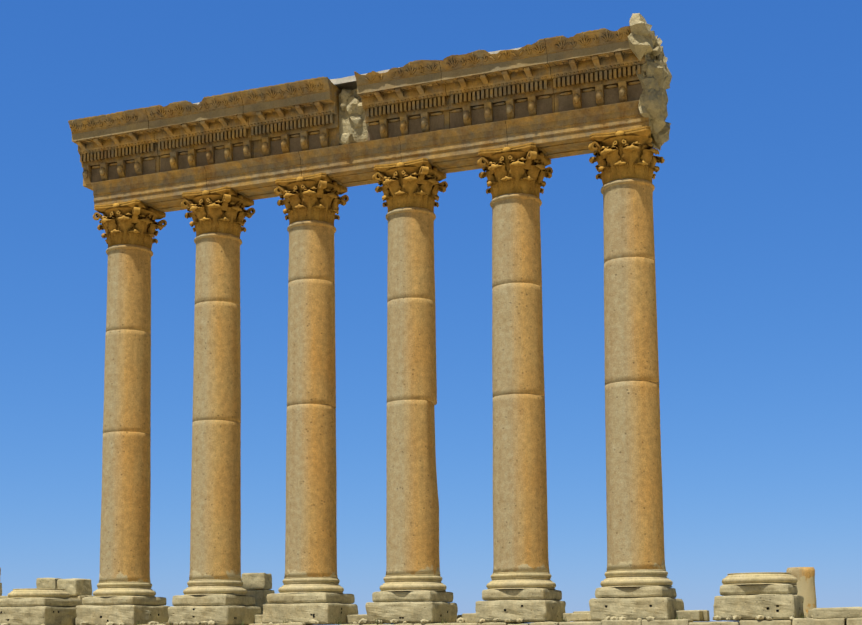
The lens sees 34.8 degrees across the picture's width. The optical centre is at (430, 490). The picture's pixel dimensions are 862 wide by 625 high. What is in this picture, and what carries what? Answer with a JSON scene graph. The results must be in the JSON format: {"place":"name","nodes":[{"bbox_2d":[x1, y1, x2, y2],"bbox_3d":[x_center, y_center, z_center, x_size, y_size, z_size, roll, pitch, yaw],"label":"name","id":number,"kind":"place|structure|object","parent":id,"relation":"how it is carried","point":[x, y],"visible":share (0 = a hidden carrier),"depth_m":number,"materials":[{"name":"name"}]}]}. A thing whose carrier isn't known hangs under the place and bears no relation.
{"place":"outdoors","nodes":[
{"label":"outdoors","id":0,"kind":"place"},
{"bbox_2d":[0,0,861,624],"label":"sky","id":1,"kind":"structure","parent":0,"point":[757,193],"materials":[{"name":"blue"}]},
{"label":"ground","id":2,"kind":"structure","parent":0,"visible":0},
{"bbox_2d":[143,618,861,624],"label":"podium wall","id":3,"kind":"structure","parent":2,"relation":"on","point":[831,621],"depth_m":50.96,"materials":[{"name":"stone"}]},
{"bbox_2d":[0,598,81,624],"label":"plinth","id":4,"kind":"structure","parent":3,"relation":"on","point":[37,611],"depth_m":62.16,"materials":[{"name":"stone"}]},
{"bbox_2d":[8,588,69,597],"bbox_3d":[-18.093,4.758,63.545,2.774,0.440,2.767,-3,-6,22],"label":"column base","id":5,"kind":"object","parent":4,"relation":"on","point":[38,593],"visible":0.88,"depth_m":62.44,"materials":[{"name":"stone"}]},
{"bbox_2d":[76,596,169,624],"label":"plinth","id":6,"kind":"structure","parent":3,"relation":"on","point":[128,610],"depth_m":60.49,"materials":[{"name":"stone"}]},
{"bbox_2d":[93,582,155,596],"bbox_3d":[-13.759,4.443,61.836,2.770,0.660,2.772,-3,-6,22],"label":"column base","id":7,"kind":"object","parent":6,"relation":"on","point":[112,589],"visible":0.96,"depth_m":60.77,"materials":[{"name":"stone"}]},
{"bbox_2d":[99,244,152,581],"bbox_3d":[-13.817,-3.478,62.635,2.271,15.277,2.270,-3,-6,22],"label":"column shaft","id":8,"kind":"object","parent":7,"relation":"on","point":[125,509],"visible":1,"depth_m":61.79,"materials":[{"name":"stone"}]},
{"bbox_2d":[93,199,166,249],"bbox_3d":[-13.878,-12.013,63.496,2.794,1.940,2.794,-3,-6,22],"label":"corinthian capital","id":9,"kind":"object","parent":8,"relation":"on","point":[133,222],"visible":0.9,"depth_m":62.66,"materials":[{"name":"stone"}]},
{"bbox_2d":[168,595,260,624],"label":"plinth","id":10,"kind":"structure","parent":3,"relation":"on","point":[222,609],"depth_m":58.79,"materials":[{"name":"stone"}]},
{"bbox_2d":[183,579,246,594],"bbox_3d":[-9.419,4.236,60.109,2.765,0.660,2.768,-3,-6,22],"label":"column base","id":11,"kind":"object","parent":10,"relation":"on","point":[214,587],"visible":1,"depth_m":59.03,"materials":[{"name":"stone"}]},
{"bbox_2d":[189,233,241,579],"bbox_3d":[-9.475,-3.685,60.913,2.275,15.277,2.263,-3,-6,22],"label":"column shaft","id":12,"kind":"object","parent":11,"relation":"on","point":[215,537],"visible":0.98,"depth_m":60.06,"materials":[{"name":"stone"}]},
{"bbox_2d":[181,186,254,237],"bbox_3d":[-9.540,-12.220,61.771,2.796,1.940,2.792,-3,-6,22],"label":"corinthian capital","id":13,"kind":"object","parent":12,"relation":"on","point":[220,210],"visible":0.77,"depth_m":60.93,"materials":[{"name":"stone"}]},
{"bbox_2d":[262,593,357,624],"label":"plinth","id":14,"kind":"structure","parent":3,"relation":"on","point":[326,608],"depth_m":57.02,"materials":[{"name":"stone"}]},
{"bbox_2d":[278,577,343,593],"bbox_3d":[-5.081,4.029,58.385,2.766,0.660,2.764,-3,-6,22],"label":"column base","id":15,"kind":"object","parent":14,"relation":"on","point":[311,585],"visible":1,"depth_m":57.30,"materials":[{"name":"stone"}]},
{"bbox_2d":[284,220,337,577],"bbox_3d":[-5.142,-3.892,59.184,2.269,15.277,2.276,-3,-6,22],"label":"column shaft","id":16,"kind":"object","parent":15,"relation":"on","point":[311,515],"visible":0.98,"depth_m":58.33,"materials":[{"name":"stone"}]},
{"bbox_2d":[274,172,348,225],"bbox_3d":[-5.202,-12.427,60.050,2.793,1.940,2.794,-3,-6,22],"label":"corinthian capital","id":17,"kind":"object","parent":16,"relation":"on","point":[317,197],"visible":0.79,"depth_m":59.20,"materials":[{"name":"stone"}]},
{"bbox_2d":[1,615,812,624],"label":"rubble stones","id":18,"kind":"object","parent":3,"relation":"on","point":[482,620],"visible":0.79,"depth_m":55.02,"materials":[{"name":"beige stone"}]},
{"bbox_2d":[365,591,457,623],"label":"plinth","id":19,"kind":"structure","parent":3,"relation":"on","point":[415,607],"depth_m":55.38,"materials":[{"name":"stone"}]},
{"bbox_2d":[380,575,446,591],"bbox_3d":[-0.742,3.822,56.661,2.768,0.660,2.773,-3,-6,22],"label":"column base","id":20,"kind":"object","parent":19,"relation":"on","point":[412,583],"visible":0.92,"depth_m":55.58,"materials":[{"name":"stone"}]},
{"bbox_2d":[386,207,439,575],"bbox_3d":[-0.800,-4.099,57.460,2.258,15.277,2.271,-3,-6,22],"label":"column shaft","id":21,"kind":"object","parent":20,"relation":"on","point":[412,524],"visible":1,"depth_m":56.61,"materials":[{"name":"stone"}]},
{"bbox_2d":[372,158,447,212],"bbox_3d":[-0.865,-12.634,58.326,2.797,1.940,2.794,-3,-6,22],"label":"corinthian capital","id":22,"kind":"object","parent":21,"relation":"on","point":[414,183],"visible":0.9,"depth_m":57.47,"materials":[{"name":"stone"}]},
{"bbox_2d":[0,568,861,624],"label":"stone blocks","id":23,"kind":"structure","parent":3,"relation":"on","point":[258,586],"depth_m":69.86,"materials":[{"name":"stone"}]},
{"bbox_2d":[136,613,807,624],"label":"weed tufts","id":24,"kind":"object","parent":3,"relation":"on","point":[338,623],"visible":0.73,"depth_m":55.21,"materials":[{"name":"green plant"}]},
{"bbox_2d":[475,588,565,622],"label":"plinth","id":25,"kind":"structure","parent":3,"relation":"on","point":[534,605],"depth_m":53.61,"materials":[{"name":"stone"}]},
{"bbox_2d":[486,572,555,589],"bbox_3d":[3.599,3.615,54.938,2.773,0.660,2.768,-3,-6,22],"label":"column base","id":26,"kind":"object","parent":25,"relation":"on","point":[519,580],"visible":0.96,"depth_m":53.87,"materials":[{"name":"stone"}]},
{"bbox_2d":[490,193,549,572],"bbox_3d":[3.535,-4.305,55.746,2.261,15.277,2.267,-3,-6,22],"label":"column shaft","id":27,"kind":"object","parent":26,"relation":"on","point":[520,528],"visible":0.96,"depth_m":54.88,"materials":[{"name":"stone"}]},
{"bbox_2d":[477,142,552,199],"bbox_3d":[3.472,-12.840,56.602,2.796,1.940,2.793,-3,-6,22],"label":"corinthian capital","id":28,"kind":"object","parent":27,"relation":"on","point":[517,169],"visible":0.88,"depth_m":55.73,"materials":[{"name":"stone"}]},
{"bbox_2d":[589,586,683,620],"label":"plinth","id":29,"kind":"structure","parent":3,"relation":"on","point":[656,602],"depth_m":51.86,"materials":[{"name":"stone"}]},
{"bbox_2d":[600,569,672,587],"bbox_3d":[7.934,3.409,53.218,2.778,0.660,2.760,-3,-6,22],"label":"column base","id":30,"kind":"object","parent":29,"relation":"on","point":[637,578],"visible":1,"depth_m":52.15,"materials":[{"name":"stone"}]},
{"bbox_2d":[601,178,665,570],"bbox_3d":[7.869,-4.513,54.012,2.269,15.277,2.268,-3,-6,22],"label":"column shaft","id":31,"kind":"object","parent":30,"relation":"on","point":[634,512],"visible":1,"depth_m":53.16,"materials":[{"name":"stone"}]},
{"bbox_2d":[68,13,671,211],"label":"entablature","id":32,"kind":"structure","parent":31,"relation":"on","point":[557,97],"depth_m":57.60,"materials":[{"name":"stone"}]},
{"bbox_2d":[193,47,521,104],"bbox_3d":[-2.142,-17.305,59.431,23.662,0.282,3.250,-3,-6,22],"label":"concrete capping","id":33,"kind":"object","parent":32,"relation":"on","point":[348,83],"visible":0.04,"depth_m":58.44,"materials":[{"name":"grey concrete"}]},
{"bbox_2d":[588,126,664,184],"bbox_3d":[7.810,-13.047,54.880,2.796,1.940,2.796,-3,-6,22],"label":"corinthian capital","id":34,"kind":"object","parent":31,"relation":"on","point":[623,154],"visible":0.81,"depth_m":54.01,"materials":[{"name":"stone"}]},
{"bbox_2d":[714,584,804,620],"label":"plinth","id":35,"kind":"structure","parent":3,"relation":"on","point":[773,602],"depth_m":50.14,"materials":[{"name":"stone"}]},
{"bbox_2d":[722,572,797,584],"bbox_3d":[12.274,3.311,51.481,2.769,0.440,2.772,-3,-6,22],"label":"column base","id":36,"kind":"object","parent":35,"relation":"on","point":[752,578],"visible":0.88,"depth_m":50.38,"materials":[{"name":"stone"}]},
{"bbox_2d":[786,567,816,616],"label":"stub column","id":37,"kind":"structure","parent":3,"relation":"on","point":[805,577],"depth_m":62.95,"materials":[{"name":"stone"}]}
]}

